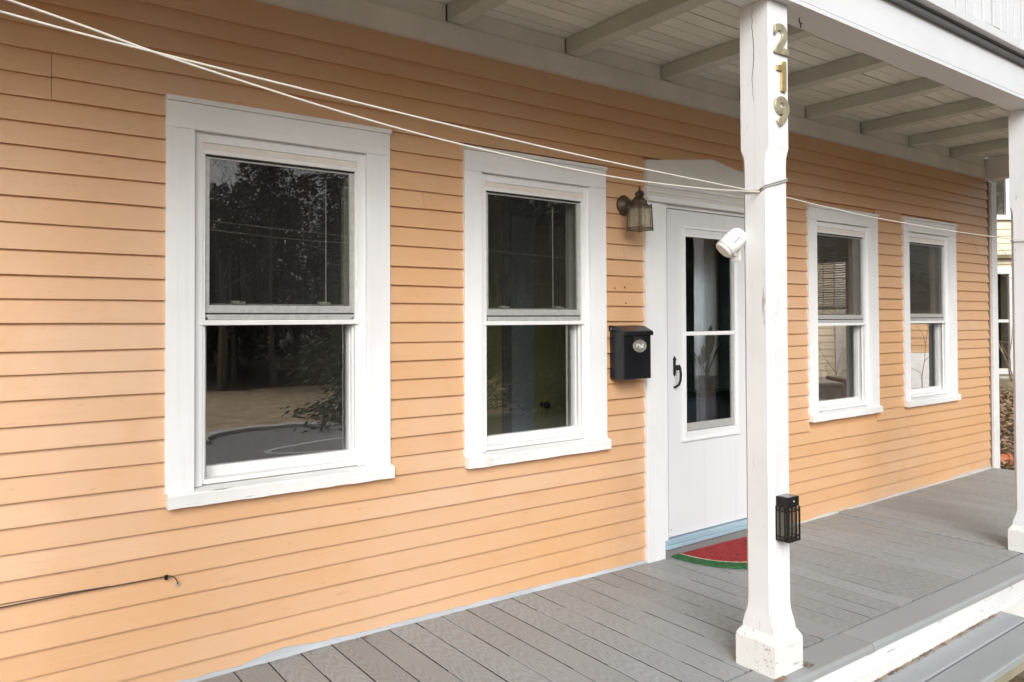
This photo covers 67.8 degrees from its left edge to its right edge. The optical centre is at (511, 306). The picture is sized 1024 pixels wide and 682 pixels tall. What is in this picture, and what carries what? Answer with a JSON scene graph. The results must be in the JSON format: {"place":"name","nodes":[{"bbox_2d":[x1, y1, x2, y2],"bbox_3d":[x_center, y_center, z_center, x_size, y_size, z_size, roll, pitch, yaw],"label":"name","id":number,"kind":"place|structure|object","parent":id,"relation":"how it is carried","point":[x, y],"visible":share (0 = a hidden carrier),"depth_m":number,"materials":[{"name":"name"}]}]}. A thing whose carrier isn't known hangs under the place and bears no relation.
{"place":"outdoors","nodes":[
{"label":"outdoors","id":0,"kind":"place"},
{"bbox_2d":[687,388,729,422],"bbox_3d":[1.408,1.041,5.446,0.400,0.880,0.200,0,-1,-37],"label":"plant cabinet","id":1,"kind":"object","parent":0,"point":[702,405],"visible":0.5,"depth_m":5.34,"materials":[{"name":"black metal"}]},
{"bbox_2d":[690,325,722,390],"bbox_3d":[1.379,0.370,5.470,0.170,0.462,0.242,0,-1,-21],"label":"houseplant","id":2,"kind":"object","parent":1,"relation":"on","point":[707,381],"visible":0.98,"depth_m":5.41,"materials":[{"name":"green plant"}]},
{"bbox_2d":[819,380,843,399],"bbox_3d":[3.912,1.270,9.596,0.324,0.650,0.550,0,-1,0],"label":"trash bin","id":3,"kind":"object","parent":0,"point":[829,389],"visible":0.23,"depth_m":9.35,"materials":[{"name":"grey plastic"}]},
{"bbox_2d":[818,342,845,379],"bbox_3d":[4.777,1.003,11.414,1.455,0.990,1.191,0,-1,13],"label":"bare shrub","id":4,"kind":"object","parent":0,"point":[830,365],"visible":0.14,"depth_m":11.31,"materials":[{"name":"brown plant"}]},
{"bbox_2d":[826,375,846,397],"bbox_3d":[4.277,1.244,9.896,0.204,0.650,0.550,0,-1,0],"label":"trash bin","id":5,"kind":"object","parent":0,"point":[839,378],"visible":0.27,"depth_m":9.67,"materials":[{"name":"plastic"}]},
{"bbox_2d":[999,395,1023,681],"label":"ground","id":6,"kind":"structure","parent":0,"point":[1017,679],"depth_m":8.97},
{"bbox_2d":[0,0,999,681],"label":"house","id":7,"kind":"structure","parent":6,"relation":"on","point":[282,376],"depth_m":3.70,"materials":[{"name":"orange paint"}]},
{"bbox_2d":[0,575,178,607],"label":"coaxial cable","id":8,"kind":"object","parent":7,"relation":"attached to","point":[164,576],"visible":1,"depth_m":2.78,"materials":[{"name":"black rubber"}]},
{"bbox_2d":[164,93,394,509],"bbox_3d":[-0.991,-0.018,3.305,0.983,1.619,0.177,0,-1,-37],"label":"window","id":9,"kind":"structure","parent":7,"relation":"in","point":[198,131],"depth_m":3.23,"materials":[{"name":"white paint"}]},
{"bbox_2d":[501,200,570,432],"bbox_3d":[0.376,0.369,5.742,1.090,2.240,0.123,0,-1,-37],"label":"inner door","id":10,"kind":"structure","parent":7,"relation":"in","point":[536,359],"depth_m":5.57,"materials":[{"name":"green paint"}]},
{"bbox_2d":[462,145,611,468],"bbox_3d":[0.119,0.004,4.133,0.979,1.617,0.177,0,-1,-37],"label":"window","id":11,"kind":"structure","parent":7,"relation":"in","point":[583,195],"depth_m":4.13,"materials":[{"name":"white paint"}]},
{"bbox_2d":[609,325,652,379],"bbox_3d":[0.690,0.265,4.404,0.234,0.308,0.130,0,-1,-37],"label":"mailbox","id":12,"kind":"object","parent":7,"relation":"attached to","point":[630,352],"visible":1,"depth_m":4.35,"materials":[{"name":"black metal"}]},
{"bbox_2d":[616,186,653,232],"bbox_3d":[0.711,-0.558,4.402,0.120,0.258,0.185,0,-1,-37],"label":"wall lantern","id":13,"kind":"object","parent":7,"relation":"attached to","point":[625,205],"depth_m":4.37,"materials":[{"name":"brown metal"}]},
{"bbox_2d":[693,238,716,388],"bbox_3d":[1.425,-0.007,5.617,0.233,1.500,0.037,0,-1,-37],"label":"curtain","id":14,"kind":"object","parent":7,"relation":"hanging from","point":[704,286],"visible":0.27,"depth_m":5.60,"materials":[{"name":"white fabric"}]},
{"bbox_2d":[666,209,746,536],"bbox_3d":[1.298,0.412,4.930,0.820,2.026,0.095,0,-1,-37],"label":"storm door","id":15,"kind":"structure","parent":7,"relation":"in","point":[707,478],"depth_m":4.87,"materials":[{"name":"white metal"}]},
{"bbox_2d":[716,240,718,387],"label":"curtain trim","id":16,"kind":"structure","parent":7,"relation":"hanging from","point":[717,315],"depth_m":5.68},
{"bbox_2d":[817,258,847,313],"bbox_3d":[3.549,-0.191,8.837,0.049,0.688,0.720,0,-1,-37],"label":"venetian blind","id":17,"kind":"object","parent":7,"relation":"attached to","point":[831,261],"visible":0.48,"depth_m":8.70,"materials":[{"name":"plastic"}]},
{"bbox_2d":[817,257,849,400],"bbox_3d":[3.638,0.296,8.895,0.150,1.700,0.720,0,-1,-37],"label":"window","id":18,"kind":"structure","parent":7,"relation":"in","point":[846,263],"depth_m":8.58,"materials":[{"name":"white plastic"}]},
{"bbox_2d":[806,204,882,422],"bbox_3d":[2.545,0.052,5.941,1.001,1.607,0.177,0,-1,-37],"label":"window","id":19,"kind":"structure","parent":7,"relation":"in","point":[861,232],"depth_m":6.09,"materials":[{"name":"white paint"}]},
{"bbox_2d":[909,252,929,312],"bbox_3d":[4.093,-0.177,8.107,0.049,0.742,0.700,0,-1,-37],"label":"venetian blind","id":20,"kind":"object","parent":7,"relation":"attached to","point":[919,285],"visible":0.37,"depth_m":7.92,"materials":[{"name":"plastic"}]},
{"bbox_2d":[909,251,932,386],"bbox_3d":[4.182,0.282,8.166,0.150,1.700,0.700,0,-1,-37],"label":"window","id":21,"kind":"structure","parent":7,"relation":"in","point":[930,324],"depth_m":7.86,"materials":[{"name":"white plastic"}]},
{"bbox_2d":[901,216,960,406],"bbox_3d":[3.677,0.049,6.784,0.986,1.622,0.177,0,-1,-37],"label":"window","id":22,"kind":"structure","parent":7,"relation":"in","point":[941,243],"depth_m":6.94,"materials":[{"name":"white paint"}]},
{"bbox_2d":[198,0,1023,681],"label":"porch","id":23,"kind":"object","parent":6,"relation":"on","point":[874,590],"visible":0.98,"depth_m":3.86,"materials":[{"name":"grey wood"}]},
{"bbox_2d":[0,0,1023,241],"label":"clothesline","id":24,"kind":"object","parent":23,"relation":"attached to","point":[182,60],"visible":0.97,"depth_m":2.08,"materials":[{"name":"white fabric"}]},
{"bbox_2d":[672,536,746,568],"bbox_3d":[1.433,1.527,4.688,0.805,0.034,0.468,0,-1,-37],"label":"doormat","id":25,"kind":"object","parent":23,"relation":"on","point":[731,554],"visible":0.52,"depth_m":4.63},
{"bbox_2d":[716,228,745,261],"bbox_3d":[0.916,-0.259,3.186,0.121,0.137,0.107,0,-1,-37],"label":"security camera","id":26,"kind":"object","parent":23,"relation":"attached to","point":[731,242],"visible":1,"depth_m":3.16,"materials":[{"name":"white plastic"}]},
{"bbox_2d":[773,23,788,56],"bbox_3d":[1.117,-1.109,3.162,0.098,0.125,0.010,0,-1,-37],"label":"house number","id":27,"kind":"object","parent":23,"relation":"attached to","point":[779,48],"visible":1,"depth_m":3.16,"materials":[{"name":"gold metal"}]},
{"bbox_2d":[776,61,786,92],"bbox_3d":[1.118,-0.955,3.160,0.060,0.125,0.009,0,-1,-37],"label":"house number","id":28,"kind":"object","parent":23,"relation":"attached to","point":[781,68],"visible":1,"depth_m":3.16,"materials":[{"name":"gold metal"}]},
{"bbox_2d":[774,96,789,125],"bbox_3d":[1.119,-0.807,3.158,0.098,0.125,0.010,0,-1,-37],"label":"house number","id":29,"kind":"object","parent":23,"relation":"attached to","point":[783,112],"visible":1,"depth_m":3.15,"materials":[{"name":"gold metal"}]},
{"bbox_2d":[775,493,800,542],"bbox_3d":[1.122,0.862,3.099,0.080,0.182,0.064,0,-1,-37],"label":"solar lantern","id":30,"kind":"object","parent":23,"relation":"attached to","point":[787,501],"visible":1,"depth_m":3.08,"materials":[{"name":"black metal"}]},
{"bbox_2d":[817,179,1012,379],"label":"neighbour house","id":31,"kind":"structure","parent":6,"relation":"on","point":[832,343],"depth_m":12.80,"materials":[{"name":"beige paint"}]},
{"bbox_2d":[997,179,1010,219],"bbox_3d":[8.167,-2.345,12.837,0.509,1.790,0.120,0,-1,0],"label":"window","id":32,"kind":"structure","parent":31,"relation":"in","point":[1006,215],"depth_m":12.80,"materials":[{"name":"white paint"}]},
{"bbox_2d":[997,267,1012,373],"bbox_3d":[8.216,0.239,12.797,0.505,1.800,0.120,0,-1,0],"label":"window","id":33,"kind":"structure","parent":31,"relation":"in","point":[1001,270],"depth_m":12.78,"materials":[{"name":"white paint"}]},
{"bbox_2d":[910,324,928,388],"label":"shed","id":34,"kind":"structure","parent":6,"relation":"on","point":[918,351],"depth_m":10.76,"materials":[{"name":"orange paint"}]},
{"bbox_2d":[841,324,1012,386],"bbox_3d":[4.796,0.690,9.554,1.372,1.725,2.191,0,-1,-37],"label":"bare shrub","id":35,"kind":"object","parent":6,"relation":"on","point":[928,357],"visible":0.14,"depth_m":9.42,"materials":[{"name":"brown plant"}]},
{"bbox_2d":[875,611,1023,681],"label":"porch steps","id":36,"kind":"structure","parent":6,"relation":"on","point":[975,655],"depth_m":3.63,"materials":[{"name":"grey paint"}]},
{"bbox_2d":[258,558,1010,681],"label":"leaf debris","id":37,"kind":"object","parent":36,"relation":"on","point":[778,679],"visible":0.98,"depth_m":3.61,"materials":[{"name":"plant"}]},
{"bbox_2d":[997,245,1012,382],"bbox_3d":[7.713,0.032,11.791,2.985,2.284,1.965,0,-1,-37],"label":"bare shrub","id":38,"kind":"object","parent":6,"relation":"on","point":[1009,371],"visible":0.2,"depth_m":11.52,"materials":[{"name":"brown plant"}]},
{"bbox_2d":[999,378,1012,393],"bbox_3d":[8.541,1.336,12.035,3.400,0.360,0.430,0,-1,0],"label":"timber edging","id":39,"kind":"object","parent":6,"relation":"on","point":[1005,383],"depth_m":12.13,"materials":[{"name":"beige wood"}]},
{"bbox_2d":[999,386,1014,470],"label":"fallen leaves","id":40,"kind":"object","parent":6,"relation":"on","point":[1004,422],"visible":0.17,"depth_m":9.47,"materials":[{"name":"brown plant"}]},
{"bbox_2d":[1000,453,1013,464],"bbox_3d":[5.029,1.594,7.835,0.180,0.167,0.168,0,-1,4],"label":"flower pot","id":41,"kind":"object","parent":6,"relation":"on","point":[1006,456],"visible":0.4,"depth_m":7.78,"materials":[{"name":"ceramic"}]}
]}

